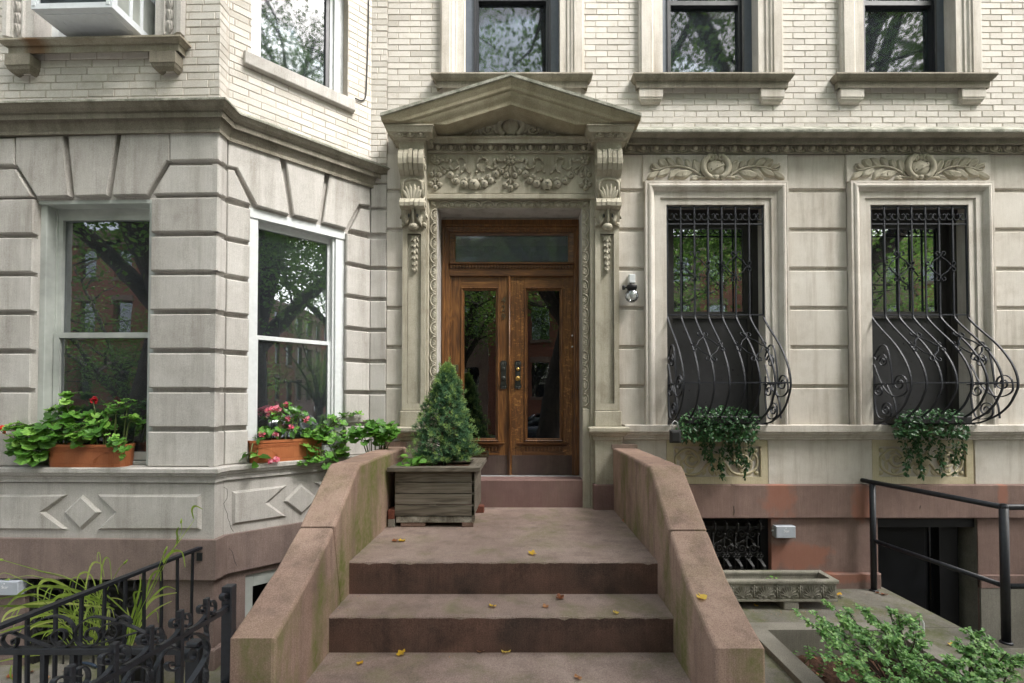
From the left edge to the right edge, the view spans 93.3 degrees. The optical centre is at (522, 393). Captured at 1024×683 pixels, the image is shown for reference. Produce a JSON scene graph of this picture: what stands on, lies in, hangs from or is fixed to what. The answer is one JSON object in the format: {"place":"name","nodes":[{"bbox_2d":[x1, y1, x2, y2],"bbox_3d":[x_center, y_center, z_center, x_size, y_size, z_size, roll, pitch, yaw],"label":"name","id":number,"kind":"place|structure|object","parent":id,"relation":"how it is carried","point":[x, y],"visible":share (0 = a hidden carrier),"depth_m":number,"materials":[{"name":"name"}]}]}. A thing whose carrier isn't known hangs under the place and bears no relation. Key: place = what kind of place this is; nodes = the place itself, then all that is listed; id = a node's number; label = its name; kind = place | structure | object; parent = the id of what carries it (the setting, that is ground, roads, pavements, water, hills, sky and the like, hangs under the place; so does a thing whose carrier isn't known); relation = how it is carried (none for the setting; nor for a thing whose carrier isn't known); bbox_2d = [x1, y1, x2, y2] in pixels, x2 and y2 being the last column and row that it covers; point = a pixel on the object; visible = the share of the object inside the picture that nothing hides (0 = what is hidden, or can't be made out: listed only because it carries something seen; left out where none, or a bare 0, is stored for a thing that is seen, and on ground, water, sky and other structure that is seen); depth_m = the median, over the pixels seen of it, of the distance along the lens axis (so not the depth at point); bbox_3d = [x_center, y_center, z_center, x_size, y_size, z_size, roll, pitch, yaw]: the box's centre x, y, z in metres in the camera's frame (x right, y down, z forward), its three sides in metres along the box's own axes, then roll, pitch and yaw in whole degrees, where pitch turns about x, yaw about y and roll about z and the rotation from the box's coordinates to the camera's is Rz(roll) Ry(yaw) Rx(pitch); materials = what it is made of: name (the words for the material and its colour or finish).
{"place":"outdoors","nodes":[
{"label":"outdoors","id":0,"kind":"place"},
{"bbox_2d":[0,613,220,682],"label":"areaway ground","id":1,"kind":"structure","parent":0,"point":[214,676],"depth_m":3.65,"materials":[{"name":"concrete"}]},
{"bbox_2d":[0,547,166,679],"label":"tall grass","id":2,"kind":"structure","parent":1,"relation":"on","point":[71,615],"depth_m":3.03,"materials":[{"name":"green plant"}]},
{"bbox_2d":[82,661,96,682],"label":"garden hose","id":3,"kind":"object","parent":1,"relation":"on","point":[91,664],"visible":0.23,"depth_m":3.71,"materials":[{"name":"rubber"}]},
{"bbox_2d":[0,614,202,682],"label":"scrolled fence","id":4,"kind":"object","parent":1,"relation":"on","point":[44,650],"visible":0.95,"depth_m":2.37,"materials":[{"name":"black metal"}]},
{"bbox_2d":[0,546,202,682],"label":"guard railing","id":5,"kind":"object","parent":1,"relation":"on","point":[27,616],"visible":0.64,"depth_m":2.93,"materials":[{"name":"black metal"}]},
{"bbox_2d":[119,633,166,682],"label":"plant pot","id":6,"kind":"object","parent":1,"relation":"on","point":[137,676],"visible":0.12,"depth_m":3.39,"materials":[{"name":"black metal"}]},
{"bbox_2d":[113,505,201,645],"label":"tall grass","id":7,"kind":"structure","parent":6,"relation":"in","point":[139,619],"depth_m":3.32,"materials":[{"name":"green plant"}]},
{"bbox_2d":[765,652,795,682],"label":"patio","id":8,"kind":"structure","parent":0,"point":[775,672],"depth_m":3.18,"materials":[{"name":"concrete"}]},
{"bbox_2d":[739,587,960,627],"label":"patio","id":9,"kind":"structure","parent":0,"point":[877,603],"depth_m":4.17,"materials":[{"name":"concrete"}]},
{"bbox_2d":[774,602,798,609],"bbox_3d":[2.310,1.826,4.255,0.130,0.072,0.200,0,-1,0],"label":"concrete block","id":10,"kind":"object","parent":9,"relation":"on","point":[786,605],"depth_m":4.16,"materials":[{"name":"grey concrete"}]},
{"bbox_2d":[723,570,844,601],"bbox_3d":[2.165,1.698,4.281,1.210,0.182,0.273,0,-1,0],"label":"stone trough","id":11,"kind":"object","parent":10,"relation":"on","point":[788,586],"visible":0.84,"depth_m":4.16,"materials":[{"name":"stone"}]},
{"bbox_2d":[860,478,1023,645],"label":"pipe railing","id":12,"kind":"object","parent":9,"relation":"on","point":[1005,585],"visible":1,"depth_m":3.72,"materials":[{"name":"black metal"}]},
{"bbox_2d":[929,527,930,557],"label":"ground","id":13,"kind":"structure","parent":0,"point":[929,543],"depth_m":6.35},
{"bbox_2d":[0,0,462,670],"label":"bay house","id":14,"kind":"structure","parent":13,"relation":"on","point":[194,228],"depth_m":3.86,"materials":[{"name":"beige stone"}]},
{"bbox_2d":[0,578,26,594],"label":"utility box","id":15,"kind":"object","parent":14,"relation":"attached to","point":[13,587],"visible":1,"depth_m":3.69,"materials":[{"name":"grey plastic"}]},
{"bbox_2d":[52,26,65,36],"bbox_3d":[-3.370,-3.722,4.020,0.980,1.923,0.150,0,-1,1],"label":"window","id":16,"kind":"structure","parent":14,"relation":"in","point":[55,33],"depth_m":3.96,"materials":[{"name":"white paint"}]},
{"bbox_2d":[26,579,141,663],"bbox_3d":[-3.387,1.965,3.914,0.950,1.102,0.468,0,-1,0],"label":"basement window","id":17,"kind":"structure","parent":14,"relation":"in","point":[132,586],"depth_m":3.77,"materials":[{"name":"black metal"}]},
{"bbox_2d":[48,443,135,466],"bbox_3d":[-3.404,0.481,3.820,0.641,0.175,0.219,0,-1,0],"label":"window box","id":18,"kind":"object","parent":14,"relation":"on","point":[61,455],"visible":0.8,"depth_m":3.73,"materials":[{"name":"ceramic"}]},
{"bbox_2d":[0,390,146,466],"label":"geranium","id":19,"kind":"object","parent":18,"relation":"in","point":[41,437],"visible":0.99,"depth_m":3.73,"materials":[{"name":"green plant"}]},
{"bbox_2d":[31,0,155,36],"bbox_3d":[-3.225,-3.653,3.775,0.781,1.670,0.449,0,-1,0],"label":"air conditioner","id":20,"kind":"object","parent":14,"relation":"on","point":[68,18],"visible":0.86,"depth_m":3.67,"materials":[{"name":"white metal"}]},
{"bbox_2d":[37,200,154,465],"bbox_3d":[-3.384,-0.485,3.928,0.952,2.106,0.210,0,-1,1],"label":"window","id":21,"kind":"structure","parent":14,"relation":"in","point":[96,273],"depth_m":3.93,"materials":[{"name":"white paint"}]},
{"bbox_2d":[245,569,276,616],"bbox_3d":[-2.183,2.007,4.371,0.722,1.034,0.490,1,-2,-44],"label":"basement window","id":22,"kind":"structure","parent":14,"relation":"in","point":[255,583],"depth_m":4.02,"materials":[{"name":"white paint"}]},
{"bbox_2d":[248,437,322,462],"bbox_3d":[-2.055,0.484,4.211,0.611,0.185,0.180,1,-2,-44],"label":"window box","id":23,"kind":"object","parent":14,"relation":"on","point":[286,449],"visible":0.84,"depth_m":4.12,"materials":[{"name":"ceramic"}]},
{"bbox_2d":[239,401,316,467],"bbox_3d":[-2.114,0.332,4.149,0.288,0.538,0.644,-1,-1,37],"label":"begonia","id":24,"kind":"object","parent":23,"relation":"in","point":[272,412],"visible":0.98,"depth_m":4.13,"materials":[{"name":"green plant"}]},
{"bbox_2d":[246,207,344,461],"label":"window","id":25,"kind":"structure","parent":14,"relation":"in","point":[327,342],"depth_m":4.58,"materials":[{"name":"white paint"}]},
{"bbox_2d":[251,0,343,93],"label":"window","id":26,"kind":"structure","parent":14,"relation":"in","point":[312,29],"depth_m":4.59,"materials":[{"name":"glass"}]},
{"bbox_2d":[297,410,363,469],"bbox_3d":[-1.738,0.409,4.404,0.628,0.515,0.273,1,-2,-44],"label":"geranium","id":27,"kind":"object","parent":14,"relation":"on","point":[326,435],"visible":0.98,"depth_m":4.36,"materials":[{"name":"green plant"}]},
{"bbox_2d":[355,0,368,100],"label":"cable","id":28,"kind":"object","parent":14,"relation":"attached to","point":[367,56],"visible":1,"depth_m":4.74,"materials":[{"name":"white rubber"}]},
{"bbox_2d":[230,441,764,682],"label":"stoop","id":29,"kind":"object","parent":13,"relation":"on","point":[430,592],"visible":0.98,"depth_m":2.79,"materials":[{"name":"brown stone"}]},
{"bbox_2d":[49,584,236,682],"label":"iron gate","id":30,"kind":"structure","parent":29,"relation":"attached to","point":[225,612],"depth_m":1.87,"materials":[{"name":"black metal"}]},
{"bbox_2d":[347,418,400,452],"bbox_3d":[-1.336,0.448,4.336,0.495,0.457,0.241,0,-1,0],"label":"geranium","id":31,"kind":"object","parent":29,"relation":"on","point":[382,432],"visible":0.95,"depth_m":4.31,"materials":[{"name":"green plant"}]},
{"bbox_2d":[388,518,397,526],"bbox_3d":[-1.074,1.058,3.999,0.055,0.065,0.120,0,-1,0],"label":"brick","id":32,"kind":"object","parent":29,"relation":"on","point":[392,523],"visible":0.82,"depth_m":3.94,"materials":[{"name":"stone"}]},
{"bbox_2d":[388,507,394,518],"bbox_3d":[-1.074,0.987,4.001,0.055,0.075,0.120,0,-1,0],"label":"brick","id":33,"kind":"object","parent":32,"relation":"on","point":[391,512],"visible":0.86,"depth_m":3.94,"materials":[{"name":"red brick"}]},
{"bbox_2d":[396,649,404,655],"bbox_3d":[-0.693,1.469,2.745,0.052,0.019,0.053,0,-1,0],"label":"fallen leaf","id":34,"kind":"object","parent":29,"relation":"on","point":[400,652],"visible":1,"depth_m":2.75,"materials":[{"name":"yellow plant"}]},
{"bbox_2d":[401,523,426,526],"bbox_3d":[-0.900,1.073,3.999,0.200,0.035,0.090,0,-1,0],"label":"brick","id":35,"kind":"object","parent":29,"relation":"on","point":[413,524],"visible":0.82,"depth_m":3.95,"materials":[{"name":"red brick"}]},
{"bbox_2d":[387,458,486,522],"bbox_3d":[-0.720,0.831,4.256,0.750,0.456,0.715,0,-1,0],"label":"wooden planter","id":36,"kind":"object","parent":35,"relation":"on","point":[450,492],"visible":0.97,"depth_m":3.95,"materials":[{"name":"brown wood"}]},
{"bbox_2d":[396,454,435,465],"bbox_3d":[-0.888,0.585,4.066,0.342,0.148,0.212,0,-1,8],"label":"ground plant","id":37,"kind":"object","parent":36,"relation":"in","point":[416,460],"visible":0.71,"depth_m":4.04,"materials":[{"name":"green plant"}]},
{"bbox_2d":[405,356,483,465],"bbox_3d":[-0.663,0.174,4.286,0.676,1.018,0.679,0,-1,0],"label":"dwarf spruce","id":38,"kind":"object","parent":36,"relation":"on","point":[445,392],"visible":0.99,"depth_m":4.17,"materials":[{"name":"green plant"}]},
{"bbox_2d":[462,522,472,526],"bbox_3d":[-0.455,1.070,3.999,0.095,0.040,0.100,0,-1,-6],"label":"brick","id":39,"kind":"object","parent":29,"relation":"on","point":[466,524],"visible":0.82,"depth_m":3.95,"materials":[{"name":"red brick"}]},
{"bbox_2d":[476,505,483,512],"bbox_3d":[-0.410,1.070,4.499,0.100,0.060,0.080,0,-1,0],"label":"brick","id":40,"kind":"object","parent":29,"relation":"on","point":[480,508],"visible":0.59,"depth_m":4.46,"materials":[{"name":"red brick"}]},
{"bbox_2d":[555,593,563,598],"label":"fallen leaf","id":41,"kind":"object","parent":29,"relation":"on","point":[560,596],"visible":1,"depth_m":3.03,"materials":[{"name":"brown plant"}]},
{"bbox_2d":[316,508,873,680],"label":"leaf litter","id":42,"kind":"object","parent":29,"relation":"on","point":[650,652],"visible":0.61,"depth_m":3.65,"materials":[{"name":"plant"}]},
{"bbox_2d":[696,594,706,598],"bbox_3d":[0.906,1.026,2.453,0.053,0.020,0.047,1,-1,-42],"label":"fallen leaf","id":43,"kind":"object","parent":29,"relation":"on","point":[703,596],"visible":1,"depth_m":2.45,"materials":[{"name":"yellow plant"}]},
{"bbox_2d":[380,0,1023,647],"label":"brick house","id":44,"kind":"structure","parent":13,"relation":"on","point":[558,156],"depth_m":4.74,"materials":[{"name":"stone"}]},
{"bbox_2d":[451,277,507,474],"bbox_3d":[-0.447,-0.194,4.997,0.613,2.066,0.104,0,-1,0],"label":"door leaf","id":45,"kind":"structure","parent":44,"relation":"in","point":[479,304],"depth_m":5.02,"materials":[{"name":"brown wood"}]},
{"bbox_2d":[466,0,558,71],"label":"window","id":46,"kind":"structure","parent":44,"relation":"in","point":[502,35],"depth_m":4.98,"materials":[{"name":"glass"}]},
{"bbox_2d":[511,277,572,474],"bbox_3d":[0.201,-0.194,4.997,0.648,2.066,0.104,0,-1,0],"label":"door leaf","id":47,"kind":"structure","parent":44,"relation":"in","point":[541,307],"depth_m":5.02,"materials":[{"name":"brown wood"}]},
{"bbox_2d":[622,274,638,302],"bbox_3d":[1.054,-1.019,4.665,0.142,0.274,0.152,-1,-2,45],"label":"wall lamp","id":48,"kind":"object","parent":44,"relation":"attached to","point":[631,287],"visible":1,"depth_m":4.67,"materials":[{"name":"silver metal"}]},
{"bbox_2d":[662,0,751,71],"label":"window","id":49,"kind":"structure","parent":44,"relation":"in","point":[699,35],"depth_m":4.97,"materials":[{"name":"glass"}]},
{"bbox_2d":[667,209,758,422],"bbox_3d":[1.888,-0.758,5.004,0.960,2.182,0.560,0,-1,0],"label":"window","id":50,"kind":"structure","parent":44,"relation":"in","point":[689,364],"depth_m":4.88,"materials":[{"name":"brown metal"}]},
{"bbox_2d":[666,206,791,424],"bbox_3d":[1.888,-0.778,4.512,0.960,2.150,0.506,0,-1,0],"label":"window guard","id":51,"kind":"object","parent":44,"relation":"attached to","point":[682,382],"visible":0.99,"depth_m":4.65,"materials":[{"name":"metal"}]},
{"bbox_2d":[669,420,680,442],"bbox_3d":[1.373,0.340,4.349,0.096,0.204,0.058,0,-1,7],"label":"lock box","id":52,"kind":"object","parent":51,"relation":"hanging from","point":[674,436],"visible":1,"depth_m":4.33,"materials":[{"name":"black metal"}]},
{"bbox_2d":[675,405,761,480],"bbox_3d":[1.831,0.469,4.521,0.906,0.740,0.376,0,-1,0],"label":"trailing vine","id":53,"kind":"object","parent":51,"relation":"in","point":[701,421],"visible":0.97,"depth_m":4.49,"materials":[{"name":"green plant"}]},
{"bbox_2d":[702,518,767,569],"bbox_3d":[1.840,1.593,4.858,1.136,0.762,0.463,0,-1,0],"label":"basement window","id":54,"kind":"structure","parent":44,"relation":"in","point":[738,543],"depth_m":4.74,"materials":[{"name":"black metal"}]},
{"bbox_2d":[771,525,795,537],"bbox_3d":[2.503,1.322,4.647,0.206,0.112,0.072,0,-1,0],"label":"utility box","id":55,"kind":"object","parent":44,"relation":"attached to","point":[783,531],"visible":1,"depth_m":4.61,"materials":[{"name":"grey plastic"}]},
{"bbox_2d":[863,0,944,71],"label":"window","id":56,"kind":"structure","parent":44,"relation":"in","point":[900,35],"depth_m":4.97,"materials":[{"name":"glass"}]},
{"bbox_2d":[871,209,958,422],"bbox_3d":[3.888,-0.761,4.855,0.960,2.182,0.260,0,-1,0],"label":"window","id":57,"kind":"structure","parent":44,"relation":"in","point":[899,367],"depth_m":4.88,"materials":[{"name":"brown metal"}]},
{"bbox_2d":[878,518,977,632],"bbox_3d":[3.925,2.272,4.826,0.973,2.122,0.300,0,-1,0],"label":"basement door","id":58,"kind":"structure","parent":44,"relation":"in","point":[954,594],"depth_m":4.83,"materials":[{"name":"black paint"}]},
{"bbox_2d":[870,206,1019,424],"bbox_3d":[3.888,-0.778,4.512,0.960,2.150,0.506,0,-1,0],"label":"window guard","id":59,"kind":"object","parent":44,"relation":"attached to","point":[960,336],"visible":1,"depth_m":4.62,"materials":[{"name":"metal"}]},
{"bbox_2d":[885,407,973,480],"bbox_3d":[3.825,0.479,4.526,0.964,0.711,0.365,0,-1,0],"label":"trailing vine","id":60,"kind":"object","parent":59,"relation":"in","point":[928,421],"visible":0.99,"depth_m":4.54,"materials":[{"name":"green plant"}]},
{"bbox_2d":[750,622,996,682],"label":"planting bed","id":61,"kind":"object","parent":13,"relation":"on","point":[781,642],"visible":0.45,"depth_m":3.60,"materials":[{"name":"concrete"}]},
{"bbox_2d":[792,645,857,676],"bbox_3d":[2.098,1.905,3.098,0.548,0.192,1.066,0,-1,0],"label":"ground plant","id":62,"kind":"object","parent":61,"relation":"in","point":[810,655],"visible":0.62,"depth_m":3.54,"materials":[{"name":"green plant"}]},
{"bbox_2d":[792,599,1023,682],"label":"shrub","id":63,"kind":"object","parent":61,"relation":"on","point":[909,657],"visible":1,"depth_m":2.88,"materials":[{"name":"green plant"}]},
{"bbox_2d":[906,628,1023,682],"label":"patio","id":64,"kind":"structure","parent":0,"point":[940,638],"depth_m":3.62,"materials":[{"name":"concrete"}]},
{"bbox_2d":[1004,648,1023,655],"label":"patio","id":65,"kind":"structure","parent":0,"point":[1015,650],"depth_m":3.48,"materials":[{"name":"concrete"}]}
]}

